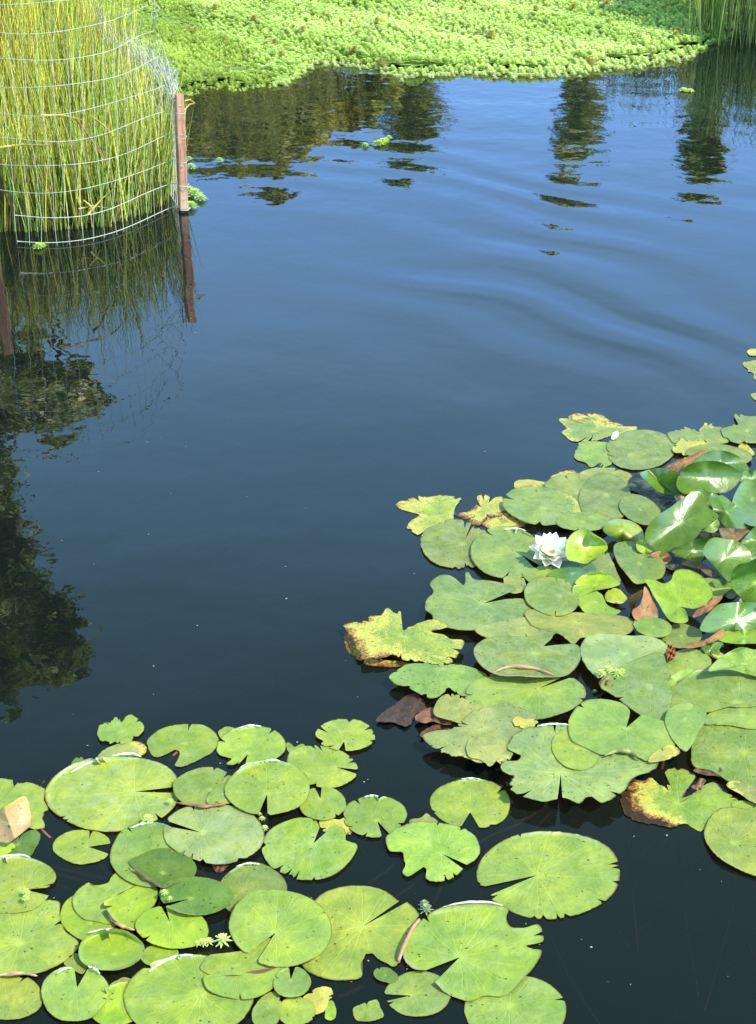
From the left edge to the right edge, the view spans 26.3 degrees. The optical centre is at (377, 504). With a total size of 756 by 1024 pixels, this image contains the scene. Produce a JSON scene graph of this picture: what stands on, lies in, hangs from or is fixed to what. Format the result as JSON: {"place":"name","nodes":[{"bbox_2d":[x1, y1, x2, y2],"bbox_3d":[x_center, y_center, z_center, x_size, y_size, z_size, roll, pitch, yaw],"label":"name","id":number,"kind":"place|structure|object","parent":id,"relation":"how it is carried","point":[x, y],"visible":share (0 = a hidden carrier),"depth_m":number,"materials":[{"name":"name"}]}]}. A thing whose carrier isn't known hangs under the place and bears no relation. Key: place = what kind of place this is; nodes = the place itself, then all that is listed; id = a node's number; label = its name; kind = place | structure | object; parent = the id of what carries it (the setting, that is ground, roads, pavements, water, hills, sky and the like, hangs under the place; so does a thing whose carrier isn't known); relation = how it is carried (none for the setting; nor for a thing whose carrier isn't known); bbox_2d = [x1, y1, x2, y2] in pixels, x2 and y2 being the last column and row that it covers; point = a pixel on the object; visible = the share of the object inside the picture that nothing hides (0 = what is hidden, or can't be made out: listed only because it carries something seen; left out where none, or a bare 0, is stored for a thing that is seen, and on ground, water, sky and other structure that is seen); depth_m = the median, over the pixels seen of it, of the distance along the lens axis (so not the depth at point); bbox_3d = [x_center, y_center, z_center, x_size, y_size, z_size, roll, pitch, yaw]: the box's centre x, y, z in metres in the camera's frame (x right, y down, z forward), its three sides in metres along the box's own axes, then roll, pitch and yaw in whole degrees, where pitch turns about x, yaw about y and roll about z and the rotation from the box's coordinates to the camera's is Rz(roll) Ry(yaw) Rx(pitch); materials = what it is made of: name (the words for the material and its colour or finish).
{"place":"outdoors","nodes":[
{"label":"outdoors","id":0,"kind":"place"},
{"bbox_2d":[0,3,755,1023],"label":"water","id":1,"kind":"structure","parent":0,"point":[310,341],"depth_m":4.99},
{"bbox_2d":[0,796,31,842],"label":"dead leaf","id":2,"kind":"object","parent":1,"relation":"on","point":[15,819],"visible":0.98,"depth_m":3.11,"materials":[{"name":"brown plant"}]},
{"bbox_2d":[0,971,42,1019],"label":"lily pad","id":3,"kind":"object","parent":1,"relation":"on","point":[21,999],"visible":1,"depth_m":2.75,"materials":[{"name":"green plant"}]},
{"bbox_2d":[0,778,47,829],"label":"lily pad","id":4,"kind":"object","parent":1,"relation":"on","point":[33,793],"visible":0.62,"depth_m":3.25,"materials":[{"name":"green plant"}]},
{"bbox_2d":[0,854,55,913],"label":"lily pad","id":5,"kind":"object","parent":1,"relation":"on","point":[19,873],"visible":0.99,"depth_m":3.01,"materials":[{"name":"green plant"}]},
{"bbox_2d":[0,900,78,975],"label":"lily pad","id":6,"kind":"object","parent":1,"relation":"on","point":[36,940],"visible":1,"depth_m":2.87,"materials":[{"name":"green plant"}]},
{"bbox_2d":[41,966,108,1020],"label":"lily pad","id":7,"kind":"object","parent":1,"relation":"on","point":[65,997],"visible":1,"depth_m":2.75,"materials":[{"name":"green plant"}]},
{"bbox_2d":[53,830,109,863],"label":"lily pad","id":8,"kind":"object","parent":1,"relation":"on","point":[72,846],"visible":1,"depth_m":3.11,"materials":[{"name":"green plant"}]},
{"bbox_2d":[60,895,115,939],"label":"lily pad","id":9,"kind":"object","parent":1,"relation":"on","point":[74,923],"visible":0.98,"depth_m":2.92,"materials":[{"name":"green plant"}]},
{"bbox_2d":[0,0,195,231],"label":"reed clump","id":10,"kind":"object","parent":1,"relation":"on","point":[38,17],"visible":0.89,"depth_m":6.78,"materials":[{"name":"plant"}]},
{"bbox_2d":[72,873,135,923],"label":"lily pad","id":11,"kind":"object","parent":1,"relation":"on","point":[88,899],"visible":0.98,"depth_m":2.97,"materials":[{"name":"green plant"}]},
{"bbox_2d":[45,752,177,831],"bbox_3d":[-0.535,0.756,3.348,0.272,0.421,0.257,0,27,0],"label":"lily pad","id":12,"kind":"object","parent":1,"relation":"on","point":[102,795],"visible":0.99,"depth_m":3.25,"materials":[{"name":"green plant"}]},
{"bbox_2d":[78,928,144,970],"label":"lily pad","id":13,"kind":"object","parent":1,"relation":"on","point":[113,950],"visible":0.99,"depth_m":2.85,"materials":[{"name":"green plant"}]},
{"bbox_2d":[92,982,132,1023],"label":"lily pad","id":14,"kind":"object","parent":1,"relation":"on","point":[113,1010],"visible":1,"depth_m":2.72,"materials":[{"name":"green plant"}]},
{"bbox_2d":[97,715,143,743],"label":"lily pad","id":15,"kind":"object","parent":1,"relation":"on","point":[127,729],"visible":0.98,"depth_m":3.45,"materials":[{"name":"green plant"}]},
{"bbox_2d":[104,885,158,930],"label":"lily pad","id":16,"kind":"object","parent":1,"relation":"on","point":[126,909],"visible":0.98,"depth_m":2.95,"materials":[{"name":"green plant"}]},
{"bbox_2d":[31,0,269,83],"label":"weed","id":17,"kind":"object","parent":1,"relation":"on","point":[195,23],"visible":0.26,"depth_m":9.77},
{"bbox_2d":[110,822,192,886],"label":"lily pad","id":18,"kind":"object","parent":1,"relation":"on","point":[138,840],"visible":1,"depth_m":3.10,"materials":[{"name":"green plant"}]},
{"bbox_2d":[129,848,196,887],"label":"lily pad","id":19,"kind":"object","parent":1,"relation":"on","point":[159,867],"visible":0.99,"depth_m":3.04,"materials":[{"name":"green plant"}]},
{"bbox_2d":[135,905,208,948],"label":"lily pad","id":20,"kind":"object","parent":1,"relation":"on","point":[178,930],"visible":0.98,"depth_m":2.89,"materials":[{"name":"green plant"}]},
{"bbox_2d":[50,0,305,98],"bbox_3d":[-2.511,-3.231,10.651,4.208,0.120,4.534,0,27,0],"label":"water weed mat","id":21,"kind":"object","parent":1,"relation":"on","point":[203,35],"visible":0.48,"depth_m":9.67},
{"bbox_2d":[175,93,187,212],"bbox_3d":[-0.824,-1.232,6.833,0.058,0.993,0.052,-10,29,-18],"label":"wooden stake","id":22,"kind":"object","parent":1,"relation":"in","point":[180,131],"visible":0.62,"depth_m":6.71,"materials":[{"name":"brown wood"}]},
{"bbox_2d":[0,0,189,244],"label":"wire fence","id":23,"kind":"object","parent":22,"relation":"attached to","point":[169,77],"visible":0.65,"depth_m":6.53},
{"bbox_2d":[147,724,218,766],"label":"lily pad","id":24,"kind":"object","parent":1,"relation":"on","point":[193,743],"visible":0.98,"depth_m":3.41,"materials":[{"name":"green plant"}]},
{"bbox_2d":[123,954,253,1023],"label":"lily pad","id":25,"kind":"object","parent":1,"relation":"on","point":[172,989],"visible":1,"depth_m":2.74,"materials":[{"name":"green plant"}]},
{"bbox_2d":[159,876,233,914],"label":"lily pad","id":26,"kind":"object","parent":1,"relation":"on","point":[204,896],"visible":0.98,"depth_m":2.97,"materials":[{"name":"green plant"}]},
{"bbox_2d":[173,767,230,807],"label":"lily pad","id":27,"kind":"object","parent":1,"relation":"on","point":[194,788],"visible":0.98,"depth_m":3.26,"materials":[{"name":"green plant"}]},
{"bbox_2d":[163,805,263,863],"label":"lily pad","id":28,"kind":"object","parent":1,"relation":"on","point":[226,834],"visible":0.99,"depth_m":3.13,"materials":[{"name":"green plant"}]},
{"bbox_2d":[200,938,272,975],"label":"lily pad","id":29,"kind":"object","parent":1,"relation":"on","point":[238,961],"visible":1,"depth_m":2.82,"materials":[{"name":"green plant"}]},
{"bbox_2d":[203,967,285,998],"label":"lily pad","id":30,"kind":"object","parent":1,"relation":"on","point":[245,985],"visible":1,"depth_m":2.77,"materials":[{"name":"green plant"}]},
{"bbox_2d":[217,724,285,764],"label":"lily pad","id":31,"kind":"object","parent":1,"relation":"on","point":[254,742],"visible":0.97,"depth_m":3.40,"materials":[{"name":"green plant"}]},
{"bbox_2d":[221,862,286,912],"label":"lily pad","id":32,"kind":"object","parent":1,"relation":"on","point":[240,881],"visible":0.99,"depth_m":3.02,"materials":[{"name":"green plant"}]},
{"bbox_2d":[224,759,309,814],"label":"lily pad","id":33,"kind":"object","parent":1,"relation":"on","point":[278,785],"visible":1,"depth_m":3.25,"materials":[{"name":"green plant"}]},
{"bbox_2d":[252,991,281,1023],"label":"lily pad","id":34,"kind":"object","parent":1,"relation":"on","point":[267,1008],"visible":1,"depth_m":2.72,"materials":[{"name":"green plant"}]},
{"bbox_2d":[229,890,331,966],"bbox_3d":[-0.176,0.943,2.984,0.195,0.418,0.195,8,28,14],"label":"lily pad","id":35,"kind":"object","parent":1,"relation":"on","point":[298,926],"visible":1,"depth_m":2.89,"materials":[{"name":"green plant"}]},
{"bbox_2d":[273,967,310,996],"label":"lily pad","id":36,"kind":"object","parent":1,"relation":"on","point":[298,983],"visible":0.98,"depth_m":2.77,"materials":[{"name":"green plant"}]},
{"bbox_2d":[280,997,315,1023],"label":"lily pad","id":37,"kind":"object","parent":1,"relation":"on","point":[297,1010],"visible":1,"depth_m":2.72,"materials":[{"name":"green plant"}]},
{"bbox_2d":[262,817,357,879],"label":"lily pad","id":38,"kind":"object","parent":1,"relation":"on","point":[290,845],"visible":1,"depth_m":3.10,"materials":[{"name":"green plant"}]},
{"bbox_2d":[287,745,357,787],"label":"lily pad","id":39,"kind":"object","parent":1,"relation":"on","point":[317,766],"visible":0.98,"depth_m":3.34,"materials":[{"name":"green plant"}]},
{"bbox_2d":[300,787,345,820],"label":"lily pad","id":40,"kind":"object","parent":1,"relation":"on","point":[330,804],"visible":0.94,"depth_m":3.22,"materials":[{"name":"green plant"}]},
{"bbox_2d":[315,719,374,750],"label":"lily pad","id":41,"kind":"object","parent":1,"relation":"on","point":[353,735],"visible":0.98,"depth_m":3.43,"materials":[{"name":"green plant"}]},
{"bbox_2d":[301,885,418,979],"bbox_3d":[-0.034,0.935,3.013,0.200,0.408,0.312,8,28,15],"label":"lily pad","id":42,"kind":"object","parent":1,"relation":"on","point":[351,911],"visible":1,"depth_m":2.90,"materials":[{"name":"green plant"}]},
{"bbox_2d":[343,794,406,837],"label":"lily pad","id":43,"kind":"object","parent":1,"relation":"on","point":[368,813],"visible":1,"depth_m":3.19,"materials":[{"name":"green plant"}]},
{"bbox_2d":[376,694,426,726],"bbox_3d":[0.058,0.450,3.509,0.075,0.009,0.138,20,33,33],"label":"dead leaf","id":44,"kind":"object","parent":1,"relation":"on","point":[404,711],"visible":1,"depth_m":3.51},
{"bbox_2d":[343,608,463,664],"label":"lily pad","id":45,"kind":"object","parent":1,"relation":"on","point":[384,634],"visible":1,"depth_m":3.74,"materials":[{"name":"yellow plant"}]},
{"bbox_2d":[385,971,450,1016],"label":"lily pad","id":46,"kind":"object","parent":1,"relation":"on","point":[425,993],"visible":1,"depth_m":2.76,"materials":[{"name":"green plant"}]},
{"bbox_2d":[396,495,460,535],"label":"lily pad","id":47,"kind":"object","parent":1,"relation":"on","point":[432,510],"visible":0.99,"depth_m":4.37,"materials":[{"name":"green plant"}]},
{"bbox_2d":[386,821,479,881],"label":"lily pad","id":48,"kind":"object","parent":1,"relation":"on","point":[419,845],"visible":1,"depth_m":3.10,"materials":[{"name":"green plant"}]},
{"bbox_2d":[389,663,486,697],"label":"lily pad","id":49,"kind":"object","parent":1,"relation":"on","point":[432,681],"visible":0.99,"depth_m":3.60,"materials":[{"name":"green plant"}]},
{"bbox_2d":[420,519,486,568],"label":"lily pad","id":50,"kind":"object","parent":1,"relation":"on","point":[446,544],"visible":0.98,"depth_m":4.20,"materials":[{"name":"green plant"}]},
{"bbox_2d":[433,694,482,723],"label":"lily pad","id":51,"kind":"object","parent":1,"relation":"on","point":[455,708],"visible":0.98,"depth_m":3.49,"materials":[{"name":"green plant"}]},
{"bbox_2d":[179,0,753,87],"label":"parrot feather mat","id":52,"kind":"object","parent":1,"relation":"on","point":[360,40],"visible":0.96,"depth_m":10.05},
{"bbox_2d":[430,777,509,827],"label":"lily pad","id":53,"kind":"object","parent":1,"relation":"on","point":[484,803],"visible":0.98,"depth_m":3.23,"materials":[{"name":"green plant"}]},
{"bbox_2d":[208,0,737,70],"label":"weed stems","id":54,"kind":"object","parent":1,"relation":"on","point":[420,63],"visible":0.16,"depth_m":9.76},
{"bbox_2d":[403,901,543,1001],"bbox_3d":[0.175,0.961,2.942,0.262,0.424,0.241,-11,29,-21],"label":"lily pad","id":55,"kind":"object","parent":1,"relation":"on","point":[485,943],"visible":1,"depth_m":2.85,"materials":[{"name":"green plant"}]},
{"bbox_2d":[425,572,531,629],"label":"lily pad","id":56,"kind":"object","parent":1,"relation":"on","point":[453,603],"visible":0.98,"depth_m":3.90,"materials":[{"name":"green plant"}]},
{"bbox_2d":[454,494,505,524],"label":"lily pad","id":57,"kind":"object","parent":1,"relation":"on","point":[478,514],"visible":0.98,"depth_m":4.36,"materials":[{"name":"yellow plant"}]},
{"bbox_2d":[423,702,537,763],"bbox_3d":[0.214,0.666,3.512,0.197,0.432,0.232,11,29,21],"label":"lily pad","id":58,"kind":"object","parent":1,"relation":"on","point":[495,721],"visible":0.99,"depth_m":3.41,"materials":[{"name":"green plant"}]},
{"bbox_2d":[466,736,506,766],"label":"lily pad","id":59,"kind":"object","parent":58,"relation":"on","point":[489,751],"visible":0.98,"depth_m":3.35,"materials":[{"name":"green plant"}]},
{"bbox_2d":[470,526,542,577],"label":"lily pad","id":60,"kind":"object","parent":1,"relation":"on","point":[499,551],"visible":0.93,"depth_m":4.14,"materials":[{"name":"green plant"}]},
{"bbox_2d":[464,976,565,1023],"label":"lily pad","id":61,"kind":"object","parent":1,"relation":"on","point":[530,1000],"visible":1,"depth_m":2.73,"materials":[{"name":"green plant"}]},
{"bbox_2d":[475,617,555,638],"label":"lily pad","id":62,"kind":"object","parent":1,"relation":"on","point":[521,626],"visible":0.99,"depth_m":3.79,"materials":[{"name":"green plant"}]},
{"bbox_2d":[465,674,585,719],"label":"lily pad","id":63,"kind":"object","parent":1,"relation":"on","point":[532,694],"visible":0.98,"depth_m":3.54,"materials":[{"name":"green plant"}]},
{"bbox_2d":[474,631,580,677],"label":"lily pad","id":64,"kind":"object","parent":1,"relation":"on","point":[529,656],"visible":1,"depth_m":3.67,"materials":[{"name":"green plant"}]},
{"bbox_2d":[503,485,581,524],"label":"lily pad","id":65,"kind":"object","parent":1,"relation":"on","point":[542,505],"visible":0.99,"depth_m":4.37,"materials":[{"name":"green plant"}]},
{"bbox_2d":[477,831,619,918],"bbox_3d":[0.321,0.875,3.126,0.271,0.410,0.250,0,27,0],"label":"lily pad","id":66,"kind":"object","parent":1,"relation":"on","point":[576,874],"visible":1,"depth_m":3.04,"materials":[{"name":"green plant"}]},
{"bbox_2d":[529,532,570,567],"bbox_3d":[0.445,0.289,4.162,0.126,0.460,0.104,-9,28,-17],"label":"water lily flower","id":67,"kind":"object","parent":1,"relation":"on","point":[549,548],"visible":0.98,"depth_m":4.07,"materials":[{"name":"white plant"}]},
{"bbox_2d":[524,577,578,615],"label":"lily pad","id":68,"kind":"object","parent":1,"relation":"on","point":[548,595],"visible":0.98,"depth_m":3.92,"materials":[{"name":"green plant"}]},
{"bbox_2d":[552,728,598,769],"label":"lily pad","id":69,"kind":"object","parent":1,"relation":"on","point":[567,752],"visible":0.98,"depth_m":3.32,"materials":[{"name":"green plant"}]},
{"bbox_2d":[524,609,633,643],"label":"lily pad","id":70,"kind":"object","parent":1,"relation":"on","point":[573,627],"visible":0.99,"depth_m":3.81,"materials":[{"name":"green plant"}]},
{"bbox_2d":[501,723,658,802],"bbox_3d":[0.412,0.717,3.399,0.325,0.444,0.275,0,27,0],"label":"lily pad","id":71,"kind":"object","parent":1,"relation":"on","point":[538,770],"visible":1,"depth_m":3.27,"materials":[{"name":"green plant"}]},
{"bbox_2d":[556,512,608,530],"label":"lily pad","id":72,"kind":"object","parent":1,"relation":"on","point":[590,521],"visible":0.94,"depth_m":4.28,"materials":[{"name":"green plant"}]},
{"bbox_2d":[565,528,607,563],"bbox_3d":[0.510,0.309,4.145,0.091,0.494,0.158,14,30,25],"label":"lily leaf","id":73,"kind":"object","parent":1,"relation":"on","point":[586,546],"visible":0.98,"depth_m":4.08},
{"bbox_2d":[574,441,612,467],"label":"lily pad","id":74,"kind":"object","parent":1,"relation":"on","point":[591,453],"visible":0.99,"depth_m":4.69,"materials":[{"name":"green plant"}]},
{"bbox_2d":[572,572,620,594],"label":"lily pad","id":75,"kind":"object","parent":1,"relation":"on","point":[595,581],"visible":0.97,"depth_m":3.97,"materials":[{"name":"green plant"}]},
{"bbox_2d":[559,418,636,441],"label":"lily pad","id":76,"kind":"object","parent":1,"relation":"on","point":[575,431],"visible":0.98,"depth_m":4.84,"materials":[{"name":"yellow plant"}]},
{"bbox_2d":[578,473,630,520],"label":"lily pad","id":77,"kind":"object","parent":1,"relation":"on","point":[602,493],"visible":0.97,"depth_m":4.42,"materials":[{"name":"green plant"}]},
{"bbox_2d":[568,699,675,760],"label":"lily pad","id":78,"kind":"object","parent":1,"relation":"on","point":[598,726],"visible":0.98,"depth_m":3.39,"materials":[{"name":"green plant"}]},
{"bbox_2d":[603,519,643,541],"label":"lily leaf","id":79,"kind":"object","parent":1,"relation":"on","point":[621,530],"visible":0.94,"depth_m":4.21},
{"bbox_2d":[580,633,667,678],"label":"lily pad","id":80,"kind":"object","parent":1,"relation":"on","point":[604,650],"visible":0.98,"depth_m":3.70,"materials":[{"name":"green plant"}]},
{"bbox_2d":[600,652,671,720],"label":"lily pad","id":81,"kind":"object","parent":1,"relation":"on","point":[640,687],"visible":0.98,"depth_m":3.56,"materials":[{"name":"green plant"}]},
{"bbox_2d":[614,541,665,583],"bbox_3d":[0.666,0.333,4.173,0.128,0.427,0.211,0,27,0],"label":"lily leaf","id":82,"kind":"object","parent":1,"relation":"on","point":[636,565],"visible":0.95,"depth_m":4.07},
{"bbox_2d":[619,493,660,524],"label":"lily pad","id":83,"kind":"object","parent":1,"relation":"on","point":[640,509],"visible":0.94,"depth_m":4.34,"materials":[{"name":"green plant"}]},
{"bbox_2d":[606,429,675,469],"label":"lily pad","id":84,"kind":"object","parent":1,"relation":"on","point":[642,449],"visible":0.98,"depth_m":4.71,"materials":[{"name":"green plant"}]},
{"bbox_2d":[628,472,675,511],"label":"lily pad","id":85,"kind":"object","parent":1,"relation":"on","point":[638,483],"visible":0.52,"depth_m":4.45,"materials":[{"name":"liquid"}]},
{"bbox_2d":[644,569,712,622],"bbox_3d":[0.725,0.431,3.936,0.160,0.466,0.288,0,27,0],"label":"lily leaf","id":86,"kind":"object","parent":1,"relation":"on","point":[687,588],"visible":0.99,"depth_m":3.88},
{"bbox_2d":[620,768,737,830],"bbox_3d":[0.601,0.773,3.329,0.220,0.407,0.209,14,30,25],"label":"lily pad","id":87,"kind":"object","parent":1,"relation":"on","point":[650,800],"visible":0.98,"depth_m":3.23,"materials":[{"name":"green plant"}]},
{"bbox_2d":[645,491,718,555],"bbox_3d":[0.769,0.253,4.221,0.139,0.525,0.268,15,31,27],"label":"lily leaf","id":88,"kind":"object","parent":1,"relation":"on","point":[688,518],"visible":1,"depth_m":4.15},
{"bbox_2d":[665,703,706,751],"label":"lily pad","id":89,"kind":"object","parent":1,"relation":"on","point":[684,723],"visible":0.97,"depth_m":3.42,"materials":[{"name":"green plant"}]},
{"bbox_2d":[666,648,711,675],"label":"lily pad","id":90,"kind":"object","parent":1,"relation":"on","point":[694,659],"visible":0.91,"depth_m":3.68,"materials":[{"name":"green plant"}]},
{"bbox_2d":[667,423,729,443],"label":"lily pad","id":91,"kind":"object","parent":1,"relation":"on","point":[709,433],"visible":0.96,"depth_m":4.79,"materials":[{"name":"green plant"}]},
{"bbox_2d":[676,461,742,493],"bbox_3d":[0.903,0.113,4.500,0.222,0.519,0.099,-19,33,-33],"label":"lily leaf","id":92,"kind":"object","parent":1,"relation":"on","point":[714,476],"visible":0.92,"depth_m":4.40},
{"bbox_2d":[671,668,755,711],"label":"lily pad","id":93,"kind":"object","parent":1,"relation":"on","point":[707,690],"visible":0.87,"depth_m":3.56,"materials":[{"name":"green plant"}]},
{"bbox_2d":[688,0,755,48],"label":"bank reeds","id":94,"kind":"object","parent":1,"relation":"on","point":[719,8],"visible":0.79,"depth_m":10.02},
{"bbox_2d":[691,714,755,785],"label":"lily pad","id":95,"kind":"object","parent":1,"relation":"on","point":[729,751],"visible":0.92,"depth_m":3.37,"materials":[{"name":"green plant"}]},
{"bbox_2d":[703,537,750,581],"bbox_3d":[0.893,0.311,4.123,0.186,0.509,0.092,-24,35,-38],"label":"lily leaf","id":96,"kind":"object","parent":1,"relation":"on","point":[725,557],"visible":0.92,"depth_m":4.02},
{"bbox_2d":[700,602,755,632],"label":"lily leaf","id":97,"kind":"object","parent":1,"relation":"on","point":[734,616],"visible":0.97,"depth_m":3.79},
{"bbox_2d":[704,807,755,875],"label":"lily pad","id":98,"kind":"object","parent":1,"relation":"on","point":[730,835],"visible":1,"depth_m":3.13,"materials":[{"name":"green plant"}]},
{"bbox_2d":[704,706,755,728],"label":"lily pad","id":99,"kind":"object","parent":1,"relation":"on","point":[744,717],"visible":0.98,"depth_m":3.48,"materials":[{"name":"green plant"}]},
{"bbox_2d":[711,495,749,528],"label":"lily leaf","id":100,"kind":"object","parent":1,"relation":"on","point":[730,513],"visible":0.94,"depth_m":4.24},
{"bbox_2d":[708,647,755,675],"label":"lily leaf","id":101,"kind":"object","parent":1,"relation":"on","point":[741,659],"visible":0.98,"depth_m":3.62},
{"bbox_2d":[721,414,755,443],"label":"lily pad","id":102,"kind":"object","parent":1,"relation":"on","point":[744,429],"visible":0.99,"depth_m":4.82,"materials":[{"name":"green plant"}]},
{"bbox_2d":[730,558,755,607],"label":"lily leaf","id":103,"kind":"object","parent":1,"relation":"on","point":[743,581],"visible":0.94,"depth_m":3.90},
{"bbox_2d":[732,478,755,525],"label":"lily leaf","id":104,"kind":"object","parent":1,"relation":"on","point":[744,498],"visible":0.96,"depth_m":4.36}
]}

